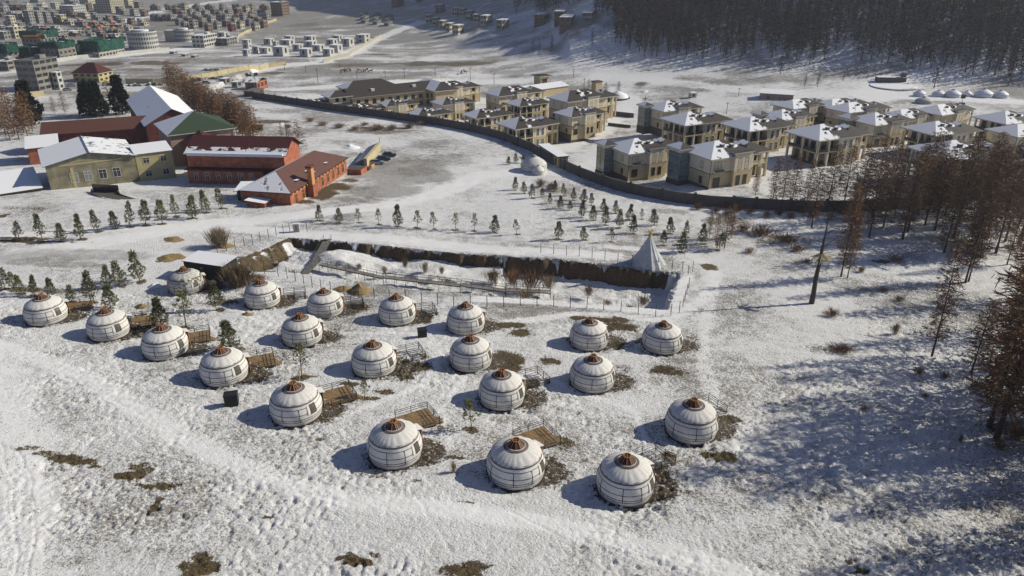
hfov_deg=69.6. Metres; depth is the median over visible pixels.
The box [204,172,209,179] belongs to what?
window
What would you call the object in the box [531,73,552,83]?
lookout
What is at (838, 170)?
larch tree
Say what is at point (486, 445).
dry grass
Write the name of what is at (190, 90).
bare tree
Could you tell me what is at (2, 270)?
pine sapling
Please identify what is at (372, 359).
yurt
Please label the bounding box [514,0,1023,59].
distant wood
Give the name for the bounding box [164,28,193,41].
round building
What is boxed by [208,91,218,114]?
bare tree
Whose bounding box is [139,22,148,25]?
town house
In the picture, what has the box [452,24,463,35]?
terrace house
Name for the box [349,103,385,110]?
villa
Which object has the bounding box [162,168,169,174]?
window
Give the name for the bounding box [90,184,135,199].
ramp
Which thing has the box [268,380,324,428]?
yurt
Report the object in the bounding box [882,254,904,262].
shrub
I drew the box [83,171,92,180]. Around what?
window
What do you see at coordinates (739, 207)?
shrub
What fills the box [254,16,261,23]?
town house
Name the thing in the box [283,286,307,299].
railed platform
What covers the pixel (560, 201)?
pine sapling
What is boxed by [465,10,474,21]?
terrace house
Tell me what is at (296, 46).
cubic villa
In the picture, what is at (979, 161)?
larch tree
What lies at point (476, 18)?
terrace house
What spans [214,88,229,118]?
bare tree
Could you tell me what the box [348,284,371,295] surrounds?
earth pile
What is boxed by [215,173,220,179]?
window
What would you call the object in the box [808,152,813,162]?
window
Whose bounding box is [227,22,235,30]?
town house
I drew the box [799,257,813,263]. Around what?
shrub
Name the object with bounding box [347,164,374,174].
entrance platform
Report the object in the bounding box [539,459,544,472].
window
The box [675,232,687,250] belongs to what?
pine sapling
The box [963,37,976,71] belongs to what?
larch tree
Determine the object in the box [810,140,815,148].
window
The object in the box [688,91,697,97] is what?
cabin
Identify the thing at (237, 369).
window
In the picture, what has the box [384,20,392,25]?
shed
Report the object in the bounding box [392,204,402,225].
pine sapling
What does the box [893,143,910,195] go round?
larch tree
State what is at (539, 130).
villa
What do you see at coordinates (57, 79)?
apartment block
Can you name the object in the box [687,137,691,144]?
window
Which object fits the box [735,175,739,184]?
window
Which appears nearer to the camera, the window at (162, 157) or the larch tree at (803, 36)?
the window at (162, 157)
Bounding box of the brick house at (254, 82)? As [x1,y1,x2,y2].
[244,76,267,89]
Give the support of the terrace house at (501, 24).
on the snowy ground at (422, 520)
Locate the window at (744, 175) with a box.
[742,174,746,183]
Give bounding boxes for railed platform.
[202,276,226,290]
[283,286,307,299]
[344,295,365,308]
[395,342,428,362]
[416,301,438,316]
[516,366,550,387]
[629,441,675,471]
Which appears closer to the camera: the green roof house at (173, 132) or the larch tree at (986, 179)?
the larch tree at (986, 179)
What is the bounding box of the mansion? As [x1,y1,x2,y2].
[70,62,113,81]
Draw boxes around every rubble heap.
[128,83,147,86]
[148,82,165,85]
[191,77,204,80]
[201,68,220,70]
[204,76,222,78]
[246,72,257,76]
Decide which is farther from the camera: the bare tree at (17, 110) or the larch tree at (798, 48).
the larch tree at (798, 48)
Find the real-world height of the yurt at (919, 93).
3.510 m
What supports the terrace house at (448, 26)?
on the snowy ground at (422, 520)
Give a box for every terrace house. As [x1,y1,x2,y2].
[425,14,432,23]
[432,17,439,25]
[438,20,446,29]
[445,22,453,32]
[452,7,460,16]
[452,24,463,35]
[459,8,466,16]
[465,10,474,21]
[473,13,482,24]
[480,14,492,25]
[495,18,508,31]
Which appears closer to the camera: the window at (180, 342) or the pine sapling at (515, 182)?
the window at (180, 342)
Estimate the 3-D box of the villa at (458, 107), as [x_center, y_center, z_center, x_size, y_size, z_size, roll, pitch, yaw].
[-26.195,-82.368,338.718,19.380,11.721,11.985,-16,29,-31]
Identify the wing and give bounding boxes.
[40,115,157,144]
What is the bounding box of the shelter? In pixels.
[353,142,380,165]
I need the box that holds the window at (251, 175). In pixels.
[249,173,254,180]
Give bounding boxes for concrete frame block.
[0,57,16,70]
[12,54,59,91]
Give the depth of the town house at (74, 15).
938.89 m
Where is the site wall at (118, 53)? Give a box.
[57,47,169,61]
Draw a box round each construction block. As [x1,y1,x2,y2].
[0,42,19,59]
[18,28,58,45]
[18,44,40,58]
[37,39,76,57]
[75,44,84,54]
[77,36,124,57]
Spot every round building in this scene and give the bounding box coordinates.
[126,29,159,49]
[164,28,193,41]
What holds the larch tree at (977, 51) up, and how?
on the snowy ground at (422, 520)
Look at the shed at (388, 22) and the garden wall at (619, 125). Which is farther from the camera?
the shed at (388, 22)
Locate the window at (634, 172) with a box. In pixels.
[631,169,637,177]
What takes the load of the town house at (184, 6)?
on the snowy ground at (422, 520)
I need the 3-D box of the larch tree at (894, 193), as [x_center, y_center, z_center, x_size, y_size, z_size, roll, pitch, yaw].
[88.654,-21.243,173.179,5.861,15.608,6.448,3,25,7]
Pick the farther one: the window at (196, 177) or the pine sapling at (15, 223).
the window at (196, 177)
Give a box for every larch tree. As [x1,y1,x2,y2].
[707,212,714,237]
[711,214,723,245]
[719,204,734,247]
[728,204,738,235]
[751,166,761,195]
[768,156,783,198]
[769,24,779,57]
[776,160,793,198]
[777,53,784,73]
[781,20,792,54]
[784,33,792,58]
[786,152,806,200]
[793,31,802,59]
[796,23,807,53]
[797,159,820,206]
[802,167,829,227]
[808,44,814,63]
[809,21,823,56]
[810,29,819,59]
[819,142,846,201]
[821,10,833,37]
[821,31,830,59]
[822,17,831,51]
[832,12,845,49]
[834,180,866,276]
[836,142,859,199]
[840,15,854,46]
[840,210,865,277]
[844,178,865,231]
[845,175,865,221]
[849,19,861,44]
[850,141,878,202]
[851,17,858,44]
[853,25,865,54]
[858,27,870,59]
[861,136,894,217]
[861,156,896,236]
[863,150,879,199]
[868,33,878,60]
[871,139,905,210]
[874,30,885,56]
[874,167,903,226]
[882,27,897,62]
[887,18,903,56]
[887,151,932,239]
[889,153,912,214]
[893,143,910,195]
[894,144,939,231]
[898,23,906,53]
[898,144,937,220]
[900,27,909,58]
[903,24,917,62]
[903,31,914,62]
[910,23,922,59]
[910,37,919,67]
[910,132,945,213]
[917,26,930,64]
[918,151,950,225]
[921,235,968,356]
[923,147,960,230]
[924,34,935,62]
[927,132,952,202]
[929,30,942,68]
[930,61,941,87]
[931,173,973,252]
[934,157,958,213]
[937,38,947,64]
[942,44,950,70]
[942,133,995,234]
[944,146,966,212]
[945,33,956,60]
[946,28,964,63]
[949,134,989,221]
[956,150,1010,282]
[958,39,970,66]
[960,148,1013,251]
[960,234,1023,441]
[961,180,1002,281]
[961,297,1003,373]
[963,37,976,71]
[963,264,1023,428]
[964,152,1002,234]
[969,39,982,66]
[971,45,980,74]
[974,142,1021,227]
[976,142,1001,193]
[979,25,988,56]
[980,131,1010,186]
[981,235,1023,361]
[982,22,998,63]
[983,148,1014,206]
[984,42,996,71]
[984,271,1023,410]
[986,229,1023,308]
[987,29,1000,68]
[987,156,1023,252]
[989,38,1005,74]
[995,36,1008,70]
[1000,133,1023,245]
[1000,151,1023,241]
[1001,194,1023,264]
[1002,209,1023,275]
[1005,62,1016,85]
[1006,45,1017,70]
[1008,38,1020,77]
[1009,30,1023,61]
[1010,47,1020,68]
[1011,26,1021,58]
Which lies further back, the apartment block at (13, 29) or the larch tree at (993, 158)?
the apartment block at (13, 29)
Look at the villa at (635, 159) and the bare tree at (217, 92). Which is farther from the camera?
the bare tree at (217, 92)
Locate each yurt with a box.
[22,293,70,326]
[85,307,132,342]
[140,323,190,361]
[167,266,206,295]
[199,345,250,388]
[244,279,281,309]
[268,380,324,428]
[281,312,323,348]
[306,287,344,318]
[351,339,397,378]
[367,418,423,471]
[378,293,416,326]
[447,301,485,335]
[449,334,491,373]
[478,368,525,412]
[486,436,545,492]
[520,155,546,172]
[532,165,544,175]
[569,353,614,394]
[570,317,608,351]
[596,451,654,508]
[641,320,682,355]
[664,397,718,446]
[913,90,925,96]
[915,96,932,104]
[931,90,944,96]
[945,89,961,97]
[962,90,971,96]
[974,88,993,97]
[993,90,1008,98]
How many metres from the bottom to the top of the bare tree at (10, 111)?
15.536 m
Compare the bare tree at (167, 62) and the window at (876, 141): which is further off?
the bare tree at (167, 62)
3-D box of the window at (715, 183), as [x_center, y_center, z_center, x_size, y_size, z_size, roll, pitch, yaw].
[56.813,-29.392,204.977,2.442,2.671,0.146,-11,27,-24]
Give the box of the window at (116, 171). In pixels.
[112,167,121,176]
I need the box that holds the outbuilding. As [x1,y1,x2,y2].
[233,181,253,199]
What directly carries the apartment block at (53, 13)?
on the snowy ground at (422, 520)
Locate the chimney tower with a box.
[591,80,602,90]
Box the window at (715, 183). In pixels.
[712,177,719,187]
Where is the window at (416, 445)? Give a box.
[413,441,419,453]
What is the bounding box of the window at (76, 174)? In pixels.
[69,173,79,182]
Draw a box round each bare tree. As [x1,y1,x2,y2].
[0,85,20,133]
[0,96,11,134]
[0,101,18,140]
[3,96,24,139]
[9,94,31,132]
[11,92,36,135]
[18,90,42,130]
[49,96,58,111]
[57,92,68,111]
[101,81,111,111]
[158,59,176,92]
[158,65,175,92]
[163,65,182,98]
[167,63,185,95]
[172,68,188,100]
[174,76,185,99]
[176,74,197,101]
[179,71,191,103]
[180,82,197,111]
[182,78,200,110]
[184,77,202,108]
[187,76,205,111]
[189,82,206,112]
[194,83,205,110]
[195,88,216,115]
[198,86,208,112]
[201,86,217,115]
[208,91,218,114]
[210,95,223,115]
[211,89,228,120]
[212,94,233,124]
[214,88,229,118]
[220,93,235,124]
[221,101,235,122]
[222,92,240,124]
[224,98,242,130]
[228,95,244,131]
[228,97,241,132]
[232,101,247,135]
[235,100,253,133]
[235,107,256,135]
[239,105,257,135]
[240,105,263,135]
[258,121,264,135]
[291,122,308,149]
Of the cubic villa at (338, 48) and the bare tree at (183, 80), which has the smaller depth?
the bare tree at (183, 80)
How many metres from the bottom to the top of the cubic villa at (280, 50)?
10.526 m
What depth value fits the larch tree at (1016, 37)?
382.04 m
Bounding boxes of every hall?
[37,135,139,189]
[179,130,213,166]
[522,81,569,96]
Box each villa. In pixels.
[215,31,229,37]
[241,49,250,55]
[242,39,251,48]
[251,45,260,52]
[259,47,271,53]
[263,38,273,44]
[272,45,288,55]
[280,39,294,45]
[283,35,294,38]
[292,43,302,50]
[299,47,312,56]
[303,35,315,40]
[303,40,316,46]
[311,44,324,50]
[322,48,334,55]
[325,38,337,44]
[329,44,342,52]
[332,35,342,40]
[341,37,354,46]
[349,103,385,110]
[356,33,369,42]
[379,98,419,113]
[406,107,453,119]
[430,96,476,119]
[442,80,481,101]
[461,108,513,131]
[483,85,545,115]
[495,116,560,145]
[505,97,548,117]
[546,88,619,121]
[552,106,607,141]
[594,137,675,181]
[636,100,703,136]
[659,111,733,144]
[665,139,773,189]
[719,116,796,152]
[750,109,817,138]
[770,98,824,125]
[783,123,872,166]
[820,98,862,123]
[824,101,892,125]
[837,112,915,146]
[885,108,932,134]
[900,120,983,155]
[905,140,1018,190]
[919,103,976,124]
[971,111,1023,140]
[984,124,1023,158]
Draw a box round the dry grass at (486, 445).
[0,241,1023,575]
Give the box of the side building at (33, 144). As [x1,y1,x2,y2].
[24,133,58,164]
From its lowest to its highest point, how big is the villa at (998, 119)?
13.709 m
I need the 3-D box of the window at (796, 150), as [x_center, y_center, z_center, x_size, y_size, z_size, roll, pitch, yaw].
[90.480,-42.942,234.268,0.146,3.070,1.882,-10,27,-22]
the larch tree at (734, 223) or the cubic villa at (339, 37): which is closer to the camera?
the larch tree at (734, 223)
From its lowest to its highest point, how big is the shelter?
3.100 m
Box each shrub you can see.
[692,203,703,209]
[697,393,727,414]
[708,206,722,212]
[731,203,743,211]
[734,222,752,233]
[742,207,755,213]
[743,222,781,237]
[743,247,754,253]
[761,210,772,217]
[766,230,798,243]
[773,207,785,214]
[784,211,796,218]
[788,243,805,251]
[796,205,805,212]
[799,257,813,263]
[823,305,842,316]
[825,211,838,218]
[825,340,856,356]
[837,207,845,214]
[857,267,866,272]
[877,285,888,292]
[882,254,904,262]
[890,320,901,335]
[895,296,907,301]
[912,366,925,374]
[940,372,949,377]
[957,434,964,441]
[984,436,1014,452]
[1004,420,1023,440]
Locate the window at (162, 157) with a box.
[160,155,166,160]
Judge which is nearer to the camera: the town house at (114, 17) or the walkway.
the walkway
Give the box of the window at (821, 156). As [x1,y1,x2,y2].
[818,154,823,162]
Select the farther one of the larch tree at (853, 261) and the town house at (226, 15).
the town house at (226, 15)
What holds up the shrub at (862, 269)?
on the snowy ground at (422, 520)
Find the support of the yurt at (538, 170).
on the snowy ground at (422, 520)
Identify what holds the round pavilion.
on the snowy ground at (422, 520)
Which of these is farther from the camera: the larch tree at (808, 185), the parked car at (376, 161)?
the parked car at (376, 161)
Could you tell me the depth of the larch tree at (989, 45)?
378.93 m
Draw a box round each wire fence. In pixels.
[216,223,306,252]
[263,264,689,316]
[541,243,693,272]
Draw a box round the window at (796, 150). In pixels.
[793,148,798,157]
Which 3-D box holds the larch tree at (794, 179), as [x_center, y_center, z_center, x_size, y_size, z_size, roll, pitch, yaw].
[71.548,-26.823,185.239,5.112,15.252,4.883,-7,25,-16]
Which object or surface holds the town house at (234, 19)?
on the snowy ground at (422, 520)
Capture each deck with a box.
[68,295,94,311]
[127,310,162,326]
[188,324,217,342]
[242,347,281,368]
[317,379,361,405]
[394,401,443,428]
[513,419,563,448]
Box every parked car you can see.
[62,87,72,90]
[369,159,383,164]
[376,155,390,160]
[382,151,395,156]
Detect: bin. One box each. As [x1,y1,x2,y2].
[222,390,238,406]
[417,326,426,337]
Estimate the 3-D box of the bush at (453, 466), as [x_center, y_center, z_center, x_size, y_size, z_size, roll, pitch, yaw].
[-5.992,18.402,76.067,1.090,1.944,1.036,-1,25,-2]
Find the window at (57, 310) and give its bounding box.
[54,307,61,315]
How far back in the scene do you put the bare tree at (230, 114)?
267.42 m
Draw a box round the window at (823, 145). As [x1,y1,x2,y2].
[821,141,826,149]
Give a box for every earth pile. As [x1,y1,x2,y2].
[333,286,350,291]
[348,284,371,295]
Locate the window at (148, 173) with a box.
[145,170,152,176]
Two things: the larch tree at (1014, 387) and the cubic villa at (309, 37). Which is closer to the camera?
the larch tree at (1014, 387)
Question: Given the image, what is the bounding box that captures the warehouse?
[759,88,795,99]
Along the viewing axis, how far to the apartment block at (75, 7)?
963.76 m
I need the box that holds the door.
[320,393,324,406]
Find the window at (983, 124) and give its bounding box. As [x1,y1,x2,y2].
[981,120,986,127]
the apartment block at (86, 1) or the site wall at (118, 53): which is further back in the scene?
the apartment block at (86, 1)
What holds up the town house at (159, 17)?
on the snowy ground at (422, 520)
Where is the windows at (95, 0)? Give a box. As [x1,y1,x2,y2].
[95,0,124,11]
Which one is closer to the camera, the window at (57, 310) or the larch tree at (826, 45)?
the window at (57, 310)
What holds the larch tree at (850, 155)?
on the snowy ground at (422, 520)
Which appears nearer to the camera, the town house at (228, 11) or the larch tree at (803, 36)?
the larch tree at (803, 36)
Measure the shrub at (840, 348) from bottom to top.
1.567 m
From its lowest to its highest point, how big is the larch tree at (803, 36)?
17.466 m
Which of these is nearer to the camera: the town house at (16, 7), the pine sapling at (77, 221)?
the pine sapling at (77, 221)
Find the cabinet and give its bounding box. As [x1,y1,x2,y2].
[292,222,299,231]
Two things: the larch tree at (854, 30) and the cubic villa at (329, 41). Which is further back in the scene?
the cubic villa at (329, 41)
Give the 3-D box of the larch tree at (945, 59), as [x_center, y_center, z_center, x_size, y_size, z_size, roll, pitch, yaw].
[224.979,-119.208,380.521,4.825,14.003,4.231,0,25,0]
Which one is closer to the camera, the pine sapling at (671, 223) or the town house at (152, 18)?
the pine sapling at (671, 223)
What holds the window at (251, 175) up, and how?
in the red building at (219, 159)
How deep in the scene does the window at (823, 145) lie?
226.02 m
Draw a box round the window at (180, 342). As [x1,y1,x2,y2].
[177,339,184,347]
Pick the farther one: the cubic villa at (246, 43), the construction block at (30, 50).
the cubic villa at (246, 43)
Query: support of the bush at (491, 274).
on the snowy ground at (422, 520)
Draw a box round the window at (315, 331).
[313,328,318,336]
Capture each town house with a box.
[12,4,19,10]
[34,7,44,10]
[50,25,59,28]
[63,19,72,24]
[65,10,72,16]
[70,14,78,17]
[72,32,79,36]
[78,21,86,26]
[80,12,89,18]
[83,3,92,9]
[86,32,95,36]
[91,14,99,19]
[92,21,97,27]
[96,31,104,36]
[105,15,110,20]
[107,19,115,23]
[112,15,120,21]
[114,6,122,12]
[114,24,122,30]
[117,19,124,22]
[119,10,127,14]
[125,26,132,31]
[127,17,135,23]
[130,8,137,15]
[133,1,143,7]
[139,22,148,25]
[140,11,148,16]
[149,13,154,20]
[154,5,160,9]
[154,13,162,20]
[162,13,167,20]
[167,13,174,20]
[171,7,179,13]
[174,17,182,25]
[179,20,188,27]
[180,2,188,10]
[183,16,191,22]
[186,8,194,15]
[188,21,197,29]
[195,6,203,13]
[197,19,205,27]
[201,9,208,17]
[203,22,212,31]
[207,15,215,22]
[210,7,217,14]
[212,21,221,29]
[217,13,222,20]
[219,6,226,12]
[221,13,229,19]
[221,19,229,26]
[223,9,232,16]
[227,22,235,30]
[230,17,238,22]
[232,7,241,13]
[236,20,244,28]
[239,12,246,20]
[242,5,250,11]
[245,18,253,25]
[248,3,254,9]
[251,21,258,30]
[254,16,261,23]
[256,9,264,15]
[259,19,267,27]
[262,12,270,20]
[391,0,403,7]
[435,3,444,13]
[614,11,624,27]
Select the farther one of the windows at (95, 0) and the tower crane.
the windows at (95, 0)
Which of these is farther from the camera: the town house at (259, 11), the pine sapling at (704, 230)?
the town house at (259, 11)
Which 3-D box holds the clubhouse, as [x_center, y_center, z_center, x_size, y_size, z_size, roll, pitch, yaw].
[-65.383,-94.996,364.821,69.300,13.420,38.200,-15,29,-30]
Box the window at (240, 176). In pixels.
[238,173,242,180]
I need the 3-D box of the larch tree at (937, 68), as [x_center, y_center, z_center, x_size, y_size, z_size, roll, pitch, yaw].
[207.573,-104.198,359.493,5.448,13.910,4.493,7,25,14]
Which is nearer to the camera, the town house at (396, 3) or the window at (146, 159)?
the window at (146, 159)
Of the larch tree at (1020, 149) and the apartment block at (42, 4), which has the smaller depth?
the larch tree at (1020, 149)
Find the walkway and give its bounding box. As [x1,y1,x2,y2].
[318,258,550,298]
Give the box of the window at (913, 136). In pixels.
[911,131,916,138]
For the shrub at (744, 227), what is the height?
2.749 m
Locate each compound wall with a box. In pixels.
[251,91,755,208]
[754,185,1018,211]
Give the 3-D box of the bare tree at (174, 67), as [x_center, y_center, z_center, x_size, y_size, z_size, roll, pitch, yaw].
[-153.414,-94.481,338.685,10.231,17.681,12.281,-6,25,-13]
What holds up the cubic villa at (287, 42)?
on the snowy ground at (422, 520)
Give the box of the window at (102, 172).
[98,169,107,178]
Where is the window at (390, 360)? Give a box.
[388,357,393,366]
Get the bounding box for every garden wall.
[608,123,630,127]
[613,111,633,117]
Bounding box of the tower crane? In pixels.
[22,34,46,41]
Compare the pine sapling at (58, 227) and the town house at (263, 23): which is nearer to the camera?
the pine sapling at (58, 227)
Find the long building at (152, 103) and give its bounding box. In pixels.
[126,85,192,141]
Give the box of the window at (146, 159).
[142,157,149,163]
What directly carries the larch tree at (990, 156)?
on the snowy ground at (422, 520)
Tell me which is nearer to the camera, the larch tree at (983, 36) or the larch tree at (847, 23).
the larch tree at (983, 36)
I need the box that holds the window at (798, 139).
[795,136,800,144]
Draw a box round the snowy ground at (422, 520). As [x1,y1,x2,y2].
[0,0,1023,575]
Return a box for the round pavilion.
[613,91,629,100]
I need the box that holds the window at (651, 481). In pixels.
[649,477,653,491]
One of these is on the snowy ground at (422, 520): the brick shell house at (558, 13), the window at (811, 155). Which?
the brick shell house at (558, 13)
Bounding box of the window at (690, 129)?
[688,126,692,132]
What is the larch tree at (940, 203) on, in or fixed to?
on the snowy ground at (422, 520)
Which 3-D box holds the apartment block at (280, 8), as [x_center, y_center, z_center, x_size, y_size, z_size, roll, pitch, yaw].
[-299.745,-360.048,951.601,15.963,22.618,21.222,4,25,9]
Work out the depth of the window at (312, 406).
85.45 m
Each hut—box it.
[219,77,230,84]
[231,80,242,87]
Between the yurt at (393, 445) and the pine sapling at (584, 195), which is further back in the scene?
the pine sapling at (584, 195)
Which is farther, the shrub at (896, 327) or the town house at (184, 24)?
the town house at (184, 24)
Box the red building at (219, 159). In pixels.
[183,135,302,183]
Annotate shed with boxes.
[182,250,237,281]
[243,88,263,96]
[360,18,369,22]
[372,19,381,24]
[373,12,381,16]
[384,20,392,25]
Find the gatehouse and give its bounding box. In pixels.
[538,143,569,167]
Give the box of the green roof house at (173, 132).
[154,111,236,165]
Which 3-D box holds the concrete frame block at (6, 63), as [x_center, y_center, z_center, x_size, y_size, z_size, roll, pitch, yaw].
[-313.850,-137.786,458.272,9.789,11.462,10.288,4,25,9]
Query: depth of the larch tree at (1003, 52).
372.66 m
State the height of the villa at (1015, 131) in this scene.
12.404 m
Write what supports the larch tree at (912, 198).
on the snowy ground at (422, 520)
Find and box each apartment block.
[0,0,17,3]
[0,5,9,12]
[0,31,11,39]
[4,15,16,25]
[5,24,21,38]
[12,13,24,21]
[20,3,33,10]
[21,10,35,24]
[30,0,45,2]
[32,25,42,29]
[33,11,44,22]
[36,2,47,6]
[42,11,52,22]
[50,2,59,8]
[50,11,57,18]
[50,71,64,89]
[55,14,65,23]
[56,28,68,35]
[59,3,86,15]
[69,30,79,35]
[79,0,94,7]
[95,0,124,12]
[124,0,133,7]
[190,31,217,47]
[216,35,237,45]
[270,0,289,15]
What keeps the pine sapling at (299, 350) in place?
on the snowy ground at (422, 520)
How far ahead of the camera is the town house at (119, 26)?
762.64 m
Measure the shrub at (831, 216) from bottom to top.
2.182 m
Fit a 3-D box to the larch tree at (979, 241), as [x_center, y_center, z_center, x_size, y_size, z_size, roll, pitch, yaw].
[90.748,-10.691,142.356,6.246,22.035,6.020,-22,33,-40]
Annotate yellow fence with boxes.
[30,91,44,96]
[125,61,286,83]
[237,18,276,37]
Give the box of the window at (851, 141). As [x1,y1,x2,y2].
[848,139,852,148]
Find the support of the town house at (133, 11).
on the snowy ground at (422, 520)
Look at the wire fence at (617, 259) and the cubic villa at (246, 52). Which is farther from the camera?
the cubic villa at (246, 52)
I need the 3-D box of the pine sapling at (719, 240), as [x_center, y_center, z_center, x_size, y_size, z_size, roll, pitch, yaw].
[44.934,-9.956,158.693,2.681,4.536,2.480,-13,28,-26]
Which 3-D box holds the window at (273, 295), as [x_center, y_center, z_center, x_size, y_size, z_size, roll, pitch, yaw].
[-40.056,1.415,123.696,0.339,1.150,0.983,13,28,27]
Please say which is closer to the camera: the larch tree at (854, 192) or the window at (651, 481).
the window at (651, 481)
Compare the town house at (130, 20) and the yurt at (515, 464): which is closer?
the yurt at (515, 464)
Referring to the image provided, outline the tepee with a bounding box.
[630,229,666,271]
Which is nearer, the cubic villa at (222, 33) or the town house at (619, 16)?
the town house at (619, 16)
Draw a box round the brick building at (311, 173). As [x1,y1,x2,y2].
[238,150,347,207]
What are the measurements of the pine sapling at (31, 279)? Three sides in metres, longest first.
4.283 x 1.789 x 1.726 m
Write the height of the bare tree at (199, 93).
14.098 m
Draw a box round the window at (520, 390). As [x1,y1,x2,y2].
[518,387,523,398]
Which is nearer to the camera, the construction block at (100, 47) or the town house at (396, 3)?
the construction block at (100, 47)
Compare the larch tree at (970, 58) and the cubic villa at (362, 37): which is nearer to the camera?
the larch tree at (970, 58)
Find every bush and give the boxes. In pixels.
[203,225,230,248]
[212,255,257,291]
[252,273,269,281]
[316,121,329,125]
[330,122,346,128]
[346,125,364,129]
[366,123,388,130]
[380,265,389,272]
[386,123,396,129]
[401,258,408,266]
[403,123,414,127]
[419,261,431,272]
[439,265,444,273]
[449,460,457,472]
[481,266,502,283]
[497,267,523,286]
[515,287,534,298]
[516,269,548,288]
[536,177,545,187]
[539,272,556,289]
[543,180,557,190]
[580,284,598,296]
[603,298,616,305]
[635,293,652,305]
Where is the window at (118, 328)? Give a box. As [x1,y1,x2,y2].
[114,323,121,331]
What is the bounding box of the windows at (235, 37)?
[218,37,236,44]
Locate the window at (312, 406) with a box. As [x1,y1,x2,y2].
[309,402,316,413]
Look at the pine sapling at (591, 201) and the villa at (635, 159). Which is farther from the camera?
the villa at (635, 159)
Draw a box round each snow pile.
[147,283,162,287]
[271,123,292,125]
[309,98,328,102]
[341,144,359,149]
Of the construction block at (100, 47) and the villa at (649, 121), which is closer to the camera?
the villa at (649, 121)
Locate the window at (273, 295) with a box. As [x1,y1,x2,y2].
[271,292,276,299]
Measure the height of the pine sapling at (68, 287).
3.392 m
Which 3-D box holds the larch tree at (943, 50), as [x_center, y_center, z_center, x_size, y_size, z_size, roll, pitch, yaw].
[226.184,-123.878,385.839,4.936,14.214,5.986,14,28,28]
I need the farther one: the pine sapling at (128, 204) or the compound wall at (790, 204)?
the compound wall at (790, 204)
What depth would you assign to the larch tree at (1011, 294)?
92.28 m
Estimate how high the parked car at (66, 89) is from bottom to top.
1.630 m
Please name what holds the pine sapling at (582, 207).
on the snowy ground at (422, 520)
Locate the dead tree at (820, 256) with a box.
[809,210,848,303]
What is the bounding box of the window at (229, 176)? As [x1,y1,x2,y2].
[227,173,231,180]
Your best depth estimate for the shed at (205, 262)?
134.17 m
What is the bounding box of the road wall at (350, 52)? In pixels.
[323,34,381,62]
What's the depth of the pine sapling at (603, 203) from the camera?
182.20 m
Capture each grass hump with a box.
[135,304,148,308]
[157,254,185,261]
[164,236,183,242]
[218,243,234,248]
[242,311,253,315]
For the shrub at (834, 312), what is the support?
on the snowy ground at (422, 520)
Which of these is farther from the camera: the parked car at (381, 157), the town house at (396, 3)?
the town house at (396, 3)
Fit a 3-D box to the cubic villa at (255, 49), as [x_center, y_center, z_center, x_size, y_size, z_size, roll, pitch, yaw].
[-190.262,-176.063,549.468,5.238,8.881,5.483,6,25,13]
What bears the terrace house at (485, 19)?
on the snowy ground at (422, 520)
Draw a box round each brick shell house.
[534,12,548,27]
[554,9,565,26]
[559,14,574,33]
[582,10,593,25]
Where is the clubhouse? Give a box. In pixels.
[321,78,459,106]
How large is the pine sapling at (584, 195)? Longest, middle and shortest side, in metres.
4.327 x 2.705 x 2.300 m
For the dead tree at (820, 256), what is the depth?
129.56 m
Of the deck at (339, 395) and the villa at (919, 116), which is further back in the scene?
the villa at (919, 116)
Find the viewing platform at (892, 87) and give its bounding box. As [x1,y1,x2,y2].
[869,73,916,90]
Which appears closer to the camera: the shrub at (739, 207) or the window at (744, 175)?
the shrub at (739, 207)
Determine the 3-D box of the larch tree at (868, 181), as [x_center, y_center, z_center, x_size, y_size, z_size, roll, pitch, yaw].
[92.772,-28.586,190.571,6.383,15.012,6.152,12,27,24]
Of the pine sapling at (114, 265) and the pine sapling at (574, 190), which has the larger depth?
the pine sapling at (574, 190)
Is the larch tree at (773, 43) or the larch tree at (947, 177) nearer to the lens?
the larch tree at (947, 177)
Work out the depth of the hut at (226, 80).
410.99 m
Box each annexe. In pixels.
[0,167,42,195]
[128,140,175,180]
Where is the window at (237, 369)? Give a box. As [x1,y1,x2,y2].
[233,365,241,375]
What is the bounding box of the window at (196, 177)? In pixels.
[193,172,198,179]
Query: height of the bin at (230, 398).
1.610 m
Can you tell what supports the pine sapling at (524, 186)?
on the snowy ground at (422, 520)
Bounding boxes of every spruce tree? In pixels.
[14,79,44,124]
[75,80,97,115]
[84,79,110,116]
[106,74,129,113]
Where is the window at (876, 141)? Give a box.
[873,139,879,146]
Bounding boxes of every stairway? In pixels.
[302,257,317,273]
[311,234,331,261]
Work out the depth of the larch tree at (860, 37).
406.41 m
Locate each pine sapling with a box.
[0,267,10,289]
[6,272,15,285]
[11,220,23,236]
[13,274,25,292]
[27,274,38,295]
[32,213,45,239]
[43,277,58,294]
[53,222,66,241]
[65,284,76,301]
[72,213,85,238]
[80,269,97,297]
[89,209,101,230]
[100,263,112,283]
[100,284,118,308]
[107,210,120,227]
[110,260,128,284]
[124,200,135,226]
[126,248,146,281]
[138,198,150,224]
[148,296,168,327]
[154,199,167,223]
[168,194,179,214]
[172,287,193,327]
[185,194,199,217]
[198,189,210,212]
[206,280,223,310]
[213,187,225,208]
[216,319,242,347]
[292,340,308,377]
[315,205,323,220]
[334,208,342,220]
[355,208,360,219]
[358,378,369,397]
[375,208,381,222]
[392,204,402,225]
[413,209,421,227]
[429,212,437,226]
[452,212,458,230]
[462,397,480,429]
[471,213,477,224]
[489,215,499,232]
[511,177,518,188]
[513,219,519,233]
[520,182,526,192]
[528,184,534,196]
[552,180,557,190]
[554,221,563,236]
[557,195,563,207]
[561,183,566,193]
[571,187,576,199]
[577,200,586,216]
[579,188,587,201]
[580,226,588,239]
[589,193,594,204]
[589,205,596,219]
[600,198,605,210]
[601,205,610,224]
[612,200,618,213]
[615,208,623,225]
[625,204,633,218]
[628,215,638,231]
[649,208,658,223]
[659,230,667,242]
[666,216,675,232]
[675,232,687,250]
[683,220,689,234]
[697,223,707,243]
[714,232,725,247]

